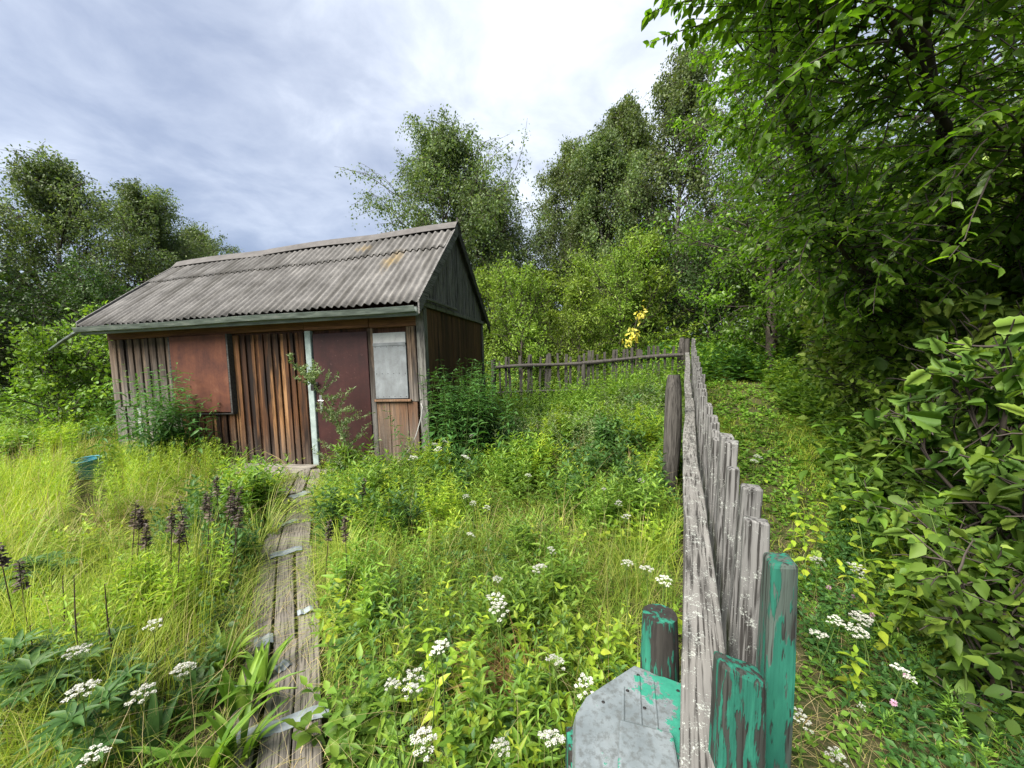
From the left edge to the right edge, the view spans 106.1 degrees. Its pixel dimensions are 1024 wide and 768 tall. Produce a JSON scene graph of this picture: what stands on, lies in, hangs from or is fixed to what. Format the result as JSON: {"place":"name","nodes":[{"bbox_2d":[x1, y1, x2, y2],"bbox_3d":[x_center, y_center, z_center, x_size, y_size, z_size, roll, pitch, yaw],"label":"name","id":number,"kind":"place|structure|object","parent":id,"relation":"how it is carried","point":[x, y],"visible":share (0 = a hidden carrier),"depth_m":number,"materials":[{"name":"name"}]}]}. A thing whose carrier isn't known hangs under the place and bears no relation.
{"place":"outdoors","nodes":[
{"label":"outdoors","id":0,"kind":"place"},
{"bbox_2d":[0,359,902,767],"bbox_3d":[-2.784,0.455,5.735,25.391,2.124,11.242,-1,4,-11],"label":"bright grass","id":1,"kind":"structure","parent":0,"point":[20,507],"depth_m":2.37,"materials":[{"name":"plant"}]},
{"bbox_2d":[0,0,1020,331],"label":"sky","id":2,"kind":"structure","parent":0,"point":[247,110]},
{"bbox_2d":[0,389,1023,767],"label":"grass","id":3,"kind":"structure","parent":0,"point":[632,579],"depth_m":2.69,"materials":[{"name":"plant"}]},
{"bbox_2d":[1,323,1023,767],"bbox_3d":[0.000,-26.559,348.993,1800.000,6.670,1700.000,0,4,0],"label":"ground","id":4,"kind":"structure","parent":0,"point":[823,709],"depth_m":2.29,"materials":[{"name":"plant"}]},
{"bbox_2d":[0,542,16,629],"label":"seed spike","id":5,"kind":"object","parent":4,"relation":"on","point":[4,560],"visible":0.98,"depth_m":2.06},
{"bbox_2d":[10,558,31,641],"bbox_3d":[-2.511,1.213,1.983,0.083,0.646,0.075,4,6,44],"label":"seed spike","id":6,"kind":"object","parent":4,"relation":"on","point":[20,573],"visible":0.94,"depth_m":1.96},
{"bbox_2d":[0,265,52,391],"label":"dark shrub","id":7,"kind":"object","parent":4,"relation":"on","point":[5,294],"visible":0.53,"depth_m":12.24,"materials":[{"name":"green plant"}]},
{"bbox_2d":[0,626,79,679],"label":"lupin","id":8,"kind":"object","parent":4,"relation":"on","point":[8,642],"visible":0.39,"depth_m":1.77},
{"bbox_2d":[0,203,81,393],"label":"birch tree","id":9,"kind":"object","parent":4,"relation":"on","point":[3,369],"visible":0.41,"depth_m":14.03,"materials":[{"name":"green plant"}]},
{"bbox_2d":[0,550,83,607],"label":"lupin","id":10,"kind":"object","parent":4,"relation":"on","point":[52,557],"visible":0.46,"depth_m":2.56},
{"bbox_2d":[0,632,96,742],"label":"lupin","id":11,"kind":"object","parent":4,"relation":"on","point":[11,683],"visible":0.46,"depth_m":1.65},
{"bbox_2d":[0,314,113,436],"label":"leafy bush","id":12,"kind":"object","parent":4,"relation":"on","point":[37,359],"visible":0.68,"depth_m":7.42,"materials":[{"name":"green plant"}]},
{"bbox_2d":[0,246,139,398],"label":"dark shrub","id":13,"kind":"object","parent":4,"relation":"on","point":[99,288],"visible":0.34,"depth_m":12.11,"materials":[{"name":"green plant"}]},
{"bbox_2d":[59,402,84,480],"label":"columnar weed","id":14,"kind":"object","parent":4,"relation":"on","point":[72,441],"visible":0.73,"depth_m":5.25,"materials":[{"name":"green plant"}]},
{"bbox_2d":[0,623,145,707],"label":"lupin","id":15,"kind":"object","parent":4,"relation":"on","point":[25,664],"visible":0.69,"depth_m":1.65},
{"bbox_2d":[61,643,92,700],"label":"umbel flower","id":16,"kind":"object","parent":4,"relation":"on","point":[77,652],"visible":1,"depth_m":1.58,"materials":[{"name":"white plant"}]},
{"bbox_2d":[61,679,101,767],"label":"umbel flower","id":17,"kind":"object","parent":4,"relation":"on","point":[78,685],"visible":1,"depth_m":1.40,"materials":[{"name":"white plant"}]},
{"bbox_2d":[50,300,115,425],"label":"leafy bush","id":18,"kind":"object","parent":4,"relation":"on","point":[98,371],"visible":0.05,"depth_m":7.42,"materials":[{"name":"green plant"}]},
{"bbox_2d":[10,661,157,767],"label":"lupin","id":19,"kind":"object","parent":4,"relation":"on","point":[75,718],"visible":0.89,"depth_m":1.46,"materials":[{"name":"plant"}]},
{"bbox_2d":[0,139,171,385],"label":"birch tree","id":20,"kind":"object","parent":4,"relation":"on","point":[41,193],"visible":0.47,"depth_m":15.90,"materials":[{"name":"green plant"}]},
{"bbox_2d":[71,455,101,479],"bbox_3d":[-5.953,1.199,5.418,0.304,0.310,0.300,-5,11,-23],"label":"bucket","id":21,"kind":"object","parent":4,"relation":"on","point":[91,468],"visible":0.58,"depth_m":5.34,"materials":[{"name":"blue plastic"}]},
{"bbox_2d":[76,743,111,767],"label":"umbel flower","id":22,"kind":"object","parent":4,"relation":"on","point":[86,755],"visible":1,"depth_m":1.17,"materials":[{"name":"white plant"}]},
{"bbox_2d":[92,441,120,498],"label":"columnar weed","id":23,"kind":"object","parent":4,"relation":"on","point":[97,456],"visible":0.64,"depth_m":4.68,"materials":[{"name":"green plant"}]},
{"bbox_2d":[30,539,198,665],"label":"weed clump","id":24,"kind":"object","parent":4,"relation":"on","point":[115,593],"visible":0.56,"depth_m":2.25,"materials":[{"name":"green plant"}]},
{"bbox_2d":[24,176,237,342],"bbox_3d":[-16.884,-4.104,17.424,7.676,9.744,7.159,-1,4,-9],"label":"birch tree","id":25,"kind":"object","parent":4,"relation":"on","point":[135,208],"visible":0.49,"depth_m":16.29,"materials":[{"name":"green plant"}]},
{"bbox_2d":[73,683,189,767],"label":"dock plant","id":26,"kind":"object","parent":4,"relation":"on","point":[159,720],"visible":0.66,"depth_m":1.58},
{"bbox_2d":[124,682,156,767],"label":"umbel flower","id":27,"kind":"object","parent":4,"relation":"on","point":[140,693],"visible":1,"depth_m":1.38,"materials":[{"name":"white plant"}]},
{"bbox_2d":[86,362,219,480],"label":"nettle clump","id":28,"kind":"object","parent":4,"relation":"on","point":[166,436],"visible":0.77,"depth_m":5.32,"materials":[{"name":"plant"}]},
{"bbox_2d":[94,647,247,746],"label":"dock plant","id":29,"kind":"object","parent":4,"relation":"on","point":[191,683],"visible":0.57,"depth_m":1.80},
{"bbox_2d":[118,522,233,637],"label":"weed clump","id":30,"kind":"object","parent":4,"relation":"on","point":[220,552],"visible":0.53,"depth_m":2.41,"materials":[{"name":"green plant"}]},
{"bbox_2d":[173,520,188,612],"bbox_3d":[-2.024,1.166,2.346,0.104,0.672,0.070,0,4,0],"label":"seed spike","id":31,"kind":"object","parent":4,"relation":"on","point":[177,533],"visible":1,"depth_m":2.33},
{"bbox_2d":[121,218,241,287],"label":"birch tree","id":32,"kind":"object","parent":4,"relation":"on","point":[193,231],"visible":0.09,"depth_m":20.48,"materials":[{"name":"green plant"}]},
{"bbox_2d":[169,661,196,746],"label":"umbel flower","id":33,"kind":"object","parent":4,"relation":"on","point":[188,664],"visible":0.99,"depth_m":1.50,"materials":[{"name":"white plant"}]},
{"bbox_2d":[140,494,234,566],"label":"weed clump","id":34,"kind":"object","parent":4,"relation":"on","point":[161,527],"visible":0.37,"depth_m":3.13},
{"bbox_2d":[120,694,274,767],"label":"dock plant","id":35,"kind":"object","parent":4,"relation":"on","point":[162,753],"visible":0.88,"depth_m":1.50,"materials":[{"name":"green plant"}]},
{"bbox_2d":[143,683,289,767],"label":"dock plant","id":36,"kind":"object","parent":4,"relation":"on","point":[206,751],"visible":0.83,"depth_m":1.56,"materials":[{"name":"green plant"}]},
{"bbox_2d":[184,615,266,675],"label":"dock plant","id":37,"kind":"object","parent":4,"relation":"on","point":[222,641],"visible":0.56,"depth_m":2.05,"materials":[{"name":"green plant"}]},
{"bbox_2d":[194,514,264,582],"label":"weed clump","id":38,"kind":"object","parent":4,"relation":"on","point":[240,540],"visible":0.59,"depth_m":2.94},
{"bbox_2d":[156,641,304,767],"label":"dock plant","id":39,"kind":"object","parent":4,"relation":"on","point":[226,687],"visible":0.58,"depth_m":1.76,"materials":[{"name":"green plant"}]},
{"bbox_2d":[192,633,293,713],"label":"dock plant","id":40,"kind":"object","parent":4,"relation":"on","point":[265,665],"visible":0.75,"depth_m":1.94,"materials":[{"name":"green plant"}]},
{"bbox_2d":[213,463,323,477],"bbox_3d":[-2.931,1.331,5.352,2.820,0.332,0.355,-1,4,11],"label":"wooden step","id":41,"kind":"object","parent":4,"relation":"on","point":[301,467],"visible":0.16,"depth_m":5.40,"materials":[{"name":"grey wood"}]},
{"bbox_2d":[48,218,490,472],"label":"shed","id":42,"kind":"structure","parent":4,"relation":"on","point":[381,320],"depth_m":5.63,"materials":[{"name":"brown wood"}]},
{"bbox_2d":[310,331,374,463],"bbox_3d":[-2.387,0.213,5.376,0.885,1.850,0.102,-1,4,11],"label":"door","id":43,"kind":"structure","parent":42,"relation":"in","point":[345,353],"depth_m":5.36,"materials":[{"name":"wood"}]},
{"bbox_2d":[219,491,328,767],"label":"plank walk","id":44,"kind":"structure","parent":4,"relation":"on","point":[274,743],"depth_m":2.17,"materials":[{"name":"grey wood"}]},
{"bbox_2d":[276,468,333,495],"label":"plank ramp","id":45,"kind":"structure","parent":44,"relation":"on","point":[301,481],"depth_m":4.89,"materials":[{"name":"grey wood"}]},
{"bbox_2d":[286,353,381,480],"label":"mugwort","id":46,"kind":"object","parent":4,"relation":"on","point":[310,377],"visible":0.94,"depth_m":4.79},
{"bbox_2d":[0,351,690,767],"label":"weeds","id":47,"kind":"object","parent":4,"relation":"on","point":[594,421],"visible":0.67,"depth_m":3.05,"materials":[{"name":"green plant"}]},
{"bbox_2d":[300,642,409,756],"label":"oval leaf plant","id":48,"kind":"object","parent":4,"relation":"on","point":[327,726],"visible":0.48,"depth_m":1.70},
{"bbox_2d":[282,649,444,767],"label":"oval leaf plant","id":49,"kind":"object","parent":4,"relation":"on","point":[303,737],"visible":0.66,"depth_m":1.58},
{"bbox_2d":[0,327,821,469],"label":"undergrowth","id":50,"kind":"object","parent":4,"relation":"on","point":[749,360],"visible":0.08,"depth_m":10.00,"materials":[{"name":"green plant"}]},
{"bbox_2d":[410,726,436,767],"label":"umbel flower","id":51,"kind":"object","parent":4,"relation":"on","point":[421,748],"visible":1,"depth_m":1.17,"materials":[{"name":"white plant"}]},
{"bbox_2d":[334,104,552,357],"bbox_3d":[-2.195,-4.755,15.613,7.926,10.788,8.499,0,4,4],"label":"birch tree","id":52,"kind":"object","parent":4,"relation":"on","point":[444,160],"visible":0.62,"depth_m":13.79,"materials":[{"name":"green plant"}]},
{"bbox_2d":[413,611,490,762],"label":"oval leaf plant","id":53,"kind":"object","parent":4,"relation":"on","point":[453,654],"visible":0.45,"depth_m":1.77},
{"bbox_2d":[382,357,534,490],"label":"dark bush","id":54,"kind":"object","parent":4,"relation":"on","point":[460,419],"visible":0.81,"depth_m":5.06,"materials":[{"name":"plant"}]},
{"bbox_2d":[412,614,546,746],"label":"leaf plant","id":55,"kind":"object","parent":4,"relation":"on","point":[494,690],"visible":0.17,"depth_m":1.84,"materials":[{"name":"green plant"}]},
{"bbox_2d":[435,708,530,767],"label":"oval leaf plant","id":56,"kind":"object","parent":4,"relation":"on","point":[451,737],"visible":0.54,"depth_m":1.45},
{"bbox_2d":[438,175,567,375],"bbox_3d":[-1.351,-4.142,17.220,7.311,9.280,6.818,3,5,31],"label":"birch tree","id":57,"kind":"object","parent":4,"relation":"on","point":[509,228],"visible":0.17,"depth_m":15.81,"materials":[{"name":"green plant"}]},
{"bbox_2d":[473,252,534,398],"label":"willow shrub","id":58,"kind":"object","parent":4,"relation":"on","point":[478,275],"visible":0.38,"depth_m":12.23,"materials":[{"name":"green plant"}]},
{"bbox_2d":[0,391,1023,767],"bbox_3d":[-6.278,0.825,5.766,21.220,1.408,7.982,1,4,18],"label":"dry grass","id":59,"kind":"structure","parent":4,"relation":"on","point":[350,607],"depth_m":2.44,"materials":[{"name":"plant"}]},
{"bbox_2d":[0,23,1023,394],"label":"wood","id":60,"kind":"object","parent":4,"relation":"on","point":[524,343],"depth_m":18.43,"materials":[{"name":"green plant"}]},
{"bbox_2d":[484,251,561,402],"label":"willow shrub","id":61,"kind":"object","parent":4,"relation":"on","point":[532,328],"visible":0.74,"depth_m":10.88,"materials":[{"name":"green plant"}]},
{"bbox_2d":[488,263,575,392],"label":"willow shrub","id":62,"kind":"object","parent":4,"relation":"on","point":[552,312],"visible":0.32,"depth_m":13.22,"materials":[{"name":"green plant"}]},
{"bbox_2d":[538,729,565,767],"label":"umbel flower","id":63,"kind":"object","parent":4,"relation":"on","point":[553,741],"visible":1,"depth_m":1.18,"materials":[{"name":"white plant"}]},
{"bbox_2d":[519,624,600,721],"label":"oval leaf plant","id":64,"kind":"object","parent":4,"relation":"on","point":[562,655],"visible":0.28,"depth_m":1.87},
{"bbox_2d":[512,134,612,356],"bbox_3d":[2.417,-5.089,17.248,5.279,11.421,6.032,-3,5,-35],"label":"birch tree","id":65,"kind":"object","parent":4,"relation":"on","point":[557,180],"visible":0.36,"depth_m":16.51,"materials":[{"name":"green plant"}]},
{"bbox_2d":[538,272,634,399],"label":"willow shrub","id":66,"kind":"object","parent":4,"relation":"on","point":[577,294],"visible":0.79,"depth_m":10.53,"materials":[{"name":"green plant"}]},
{"bbox_2d":[491,339,689,412],"bbox_3d":[1.755,0.007,9.094,4.576,2.115,0.220,1,4,8],"label":"cross fence","id":67,"kind":"object","parent":4,"relation":"on","point":[547,364],"visible":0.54,"depth_m":9.04,"materials":[{"name":"wood"}]},
{"bbox_2d":[553,240,632,383],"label":"willow shrub","id":68,"kind":"object","parent":4,"relation":"on","point":[579,267],"visible":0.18,"depth_m":13.65,"materials":[{"name":"green plant"}]},
{"bbox_2d":[535,125,683,366],"bbox_3d":[3.969,-5.030,16.195,5.108,11.052,5.837,-2,5,-27],"label":"birch tree","id":69,"kind":"object","parent":4,"relation":"on","point":[600,149],"visible":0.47,"depth_m":15.37,"materials":[{"name":"green plant"}]},
{"bbox_2d":[580,228,663,375],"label":"willow shrub","id":70,"kind":"object","parent":4,"relation":"on","point":[621,270],"visible":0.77,"depth_m":11.39,"materials":[{"name":"green plant"}]},
{"bbox_2d":[565,666,680,767],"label":"metal sheet","id":71,"kind":"object","parent":4,"relation":"on","point":[630,718],"visible":0.76,"depth_m":0.83,"materials":[{"name":"metal"}]},
{"bbox_2d":[562,88,697,338],"bbox_3d":[5.252,-6.523,17.655,6.016,13.017,6.875,3,5,36],"label":"birch tree","id":72,"kind":"object","parent":4,"relation":"on","point":[633,126],"visible":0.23,"depth_m":16.43,"materials":[{"name":"green plant"}]},
{"bbox_2d":[622,300,647,377],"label":"yellow sapling","id":73,"kind":"object","parent":4,"relation":"on","point":[634,329],"visible":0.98,"depth_m":9.66,"materials":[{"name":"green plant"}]},
{"bbox_2d":[587,224,704,371],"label":"willow shrub","id":74,"kind":"object","parent":4,"relation":"on","point":[663,283],"visible":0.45,"depth_m":12.48,"materials":[{"name":"green plant"}]},
{"bbox_2d":[599,218,717,352],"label":"dark shrub","id":75,"kind":"object","parent":4,"relation":"on","point":[679,257],"visible":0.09,"depth_m":14.38,"materials":[{"name":"green plant"}]},
{"bbox_2d":[610,38,765,339],"bbox_3d":[7.527,-7.686,16.801,7.005,13.263,6.130,0,4,6],"label":"birch tree","id":76,"kind":"object","parent":4,"relation":"on","point":[677,96],"visible":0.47,"depth_m":15.85,"materials":[{"name":"green plant"}]},
{"bbox_2d":[658,200,764,355],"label":"dark shrub","id":77,"kind":"object","parent":4,"relation":"on","point":[703,261],"visible":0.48,"depth_m":13.30,"materials":[{"name":"green plant"}]},
{"bbox_2d":[640,337,797,767],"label":"picket fence","id":78,"kind":"object","parent":4,"relation":"on","point":[739,625],"visible":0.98,"depth_m":0.95,"materials":[{"name":"grey wood"}]},
{"bbox_2d":[759,290,826,360],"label":"broadleaf plant","id":79,"kind":"object","parent":4,"relation":"on","point":[782,336],"visible":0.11,"depth_m":9.70,"materials":[{"name":"green plant"}]},
{"bbox_2d":[697,98,905,337],"bbox_3d":[9.674,-5.513,12.995,5.843,9.093,5.678,1,4,14],"label":"broadleaf tree","id":80,"kind":"object","parent":4,"relation":"on","point":[739,303],"visible":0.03,"depth_m":13.33,"materials":[{"name":"green plant"}]},
{"bbox_2d":[637,0,972,370],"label":"broadleaf tree","id":81,"kind":"object","parent":4,"relation":"on","point":[771,310],"visible":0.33,"depth_m":10.06,"materials":[{"name":"green plant"}]},
{"bbox_2d":[732,162,879,352],"bbox_3d":[9.291,-3.788,12.114,4.855,6.123,3.670,-4,6,-42],"label":"dark shrub","id":82,"kind":"object","parent":4,"relation":"on","point":[780,264],"visible":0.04,"depth_m":11.77,"materials":[{"name":"green plant"}]},
{"bbox_2d":[785,293,831,379],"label":"broadleaf plant","id":83,"kind":"object","parent":4,"relation":"on","point":[808,359],"visible":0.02,"depth_m":7.86,"materials":[{"name":"green plant"}]},
{"bbox_2d":[793,324,864,404],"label":"broadleaf plant","id":84,"kind":"object","parent":4,"relation":"on","point":[826,365],"visible":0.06,"depth_m":6.29,"materials":[{"name":"green plant"}]},
{"bbox_2d":[641,0,1023,352],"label":"cherry tree","id":85,"kind":"object","parent":4,"relation":"on","point":[946,162],"visible":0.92,"depth_m":3.15,"materials":[{"name":"green plant"}]},
{"bbox_2d":[785,246,900,406],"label":"hazel bush","id":86,"kind":"object","parent":4,"relation":"on","point":[809,328],"visible":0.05,"depth_m":6.31,"materials":[{"name":"green plant"}]},
{"bbox_2d":[759,478,954,584],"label":"broadleaf plant","id":87,"kind":"object","parent":4,"relation":"on","point":[825,529],"visible":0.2,"depth_m":2.88,"materials":[{"name":"green plant"}]},
{"bbox_2d":[771,386,950,521],"bbox_3d":[3.916,0.543,4.041,2.034,1.267,2.698,1,4,19],"label":"broadleaf plant","id":88,"kind":"object","parent":4,"relation":"on","point":[832,461],"visible":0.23,"depth_m":3.88,"materials":[{"name":"green plant"}]},
{"bbox_2d":[819,311,906,424],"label":"broadleaf plant","id":89,"kind":"object","parent":4,"relation":"on","point":[823,390],"visible":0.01,"depth_m":4.95,"materials":[{"name":"green plant"}]},
{"bbox_2d":[702,336,1023,767],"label":"path weeds","id":90,"kind":"object","parent":4,"relation":"on","point":[795,392],"visible":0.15,"depth_m":2.26,"materials":[{"name":"green plant"}]},
{"bbox_2d":[783,513,976,701],"bbox_3d":[2.460,1.237,2.025,1.536,0.575,1.457,2,5,25],"label":"broadleaf plant","id":91,"kind":"object","parent":4,"relation":"on","point":[884,636],"visible":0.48,"depth_m":2.09,"materials":[{"name":"green plant"}]},
{"bbox_2d":[765,0,1023,223],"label":"broadleaf tree","id":92,"kind":"object","parent":4,"relation":"on","point":[944,43],"visible":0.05,"depth_m":7.93,"materials":[{"name":"green plant"}]},
{"bbox_2d":[787,406,1007,592],"bbox_3d":[3.535,0.767,2.747,2.698,1.267,2.034,2,5,27],"label":"broadleaf plant","id":93,"kind":"object","parent":4,"relation":"on","point":[881,539],"visible":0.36,"depth_m":2.66,"materials":[{"name":"green plant"}]},
{"bbox_2d":[810,222,993,406],"bbox_3d":[5.655,-0.700,5.688,2.769,3.175,2.125,-3,5,-33],"label":"broadleaf plant","id":94,"kind":"object","parent":4,"relation":"on","point":[818,343],"depth_m":5.74,"materials":[{"name":"green plant"}]},
{"bbox_2d":[802,222,1005,435],"bbox_3d":[4.875,-0.413,4.779,2.055,2.798,1.943,-3,5,-33],"label":"hazel bush","id":95,"kind":"object","parent":4,"relation":"on","point":[830,382],"visible":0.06,"depth_m":5.08,"materials":[{"name":"green plant"}]},
{"bbox_2d":[823,249,1018,449],"bbox_3d":[4.625,-0.188,4.004,2.443,2.802,1.875,-1,4,-18],"label":"broadleaf plant","id":96,"kind":"object","parent":4,"relation":"on","point":[881,364],"visible":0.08,"depth_m":4.08,"materials":[{"name":"green plant"}]},
{"bbox_2d":[849,315,997,485],"bbox_3d":[4.444,0.190,3.693,1.437,2.148,1.873,0,4,4],"label":"broadleaf plant","id":97,"kind":"object","parent":4,"relation":"on","point":[873,335],"visible":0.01,"depth_m":4.17,"materials":[{"name":"green plant"}]},
{"bbox_2d":[825,235,1023,486],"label":"hazel bush","id":98,"kind":"object","parent":4,"relation":"on","point":[875,389],"visible":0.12,"depth_m":3.90,"materials":[{"name":"green plant"}]},
{"bbox_2d":[834,455,1023,718],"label":"broadleaf plant","id":99,"kind":"object","parent":4,"relation":"on","point":[966,684],"visible":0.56,"depth_m":1.83,"materials":[{"name":"green plant"}]},
{"bbox_2d":[837,315,1023,645],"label":"broadleaf plant","id":100,"kind":"object","parent":4,"relation":"on","point":[999,378],"visible":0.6,"depth_m":2.21,"materials":[{"name":"green plant"}]},
{"bbox_2d":[860,290,1023,530],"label":"broadleaf plant","id":101,"kind":"object","parent":4,"relation":"on","point":[977,330],"visible":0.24,"depth_m":3.05,"materials":[{"name":"green plant"}]},
{"bbox_2d":[883,404,1023,570],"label":"broadleaf plant","id":102,"kind":"object","parent":4,"relation":"on","point":[916,493],"visible":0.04,"depth_m":2.47,"materials":[{"name":"green plant"}]},
{"bbox_2d":[888,495,1023,744],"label":"broadleaf plant","id":103,"kind":"object","parent":4,"relation":"on","point":[991,618],"visible":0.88,"depth_m":1.62,"materials":[{"name":"green plant"}]},
{"bbox_2d":[937,88,1023,208],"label":"hazel bush","id":104,"kind":"object","parent":4,"relation":"on","point":[1010,173],"visible":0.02,"depth_m":6.34,"materials":[{"name":"green plant"}]},
{"bbox_2d":[941,229,1023,428],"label":"broadleaf plant","id":105,"kind":"object","parent":4,"relation":"on","point":[1016,238],"visible":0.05,"depth_m":2.86,"materials":[{"name":"green plant"}]},
{"bbox_2d":[957,188,1023,320],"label":"broadleaf plant","id":106,"kind":"object","parent":4,"relation":"on","point":[1010,285],"visible":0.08,"depth_m":3.26,"materials":[{"name":"green plant"}]},
{"bbox_2d":[964,389,1023,593],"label":"broadleaf plant","id":107,"kind":"object","parent":4,"relation":"on","point":[1004,485],"visible":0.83,"depth_m":1.77,"materials":[{"name":"green plant"}]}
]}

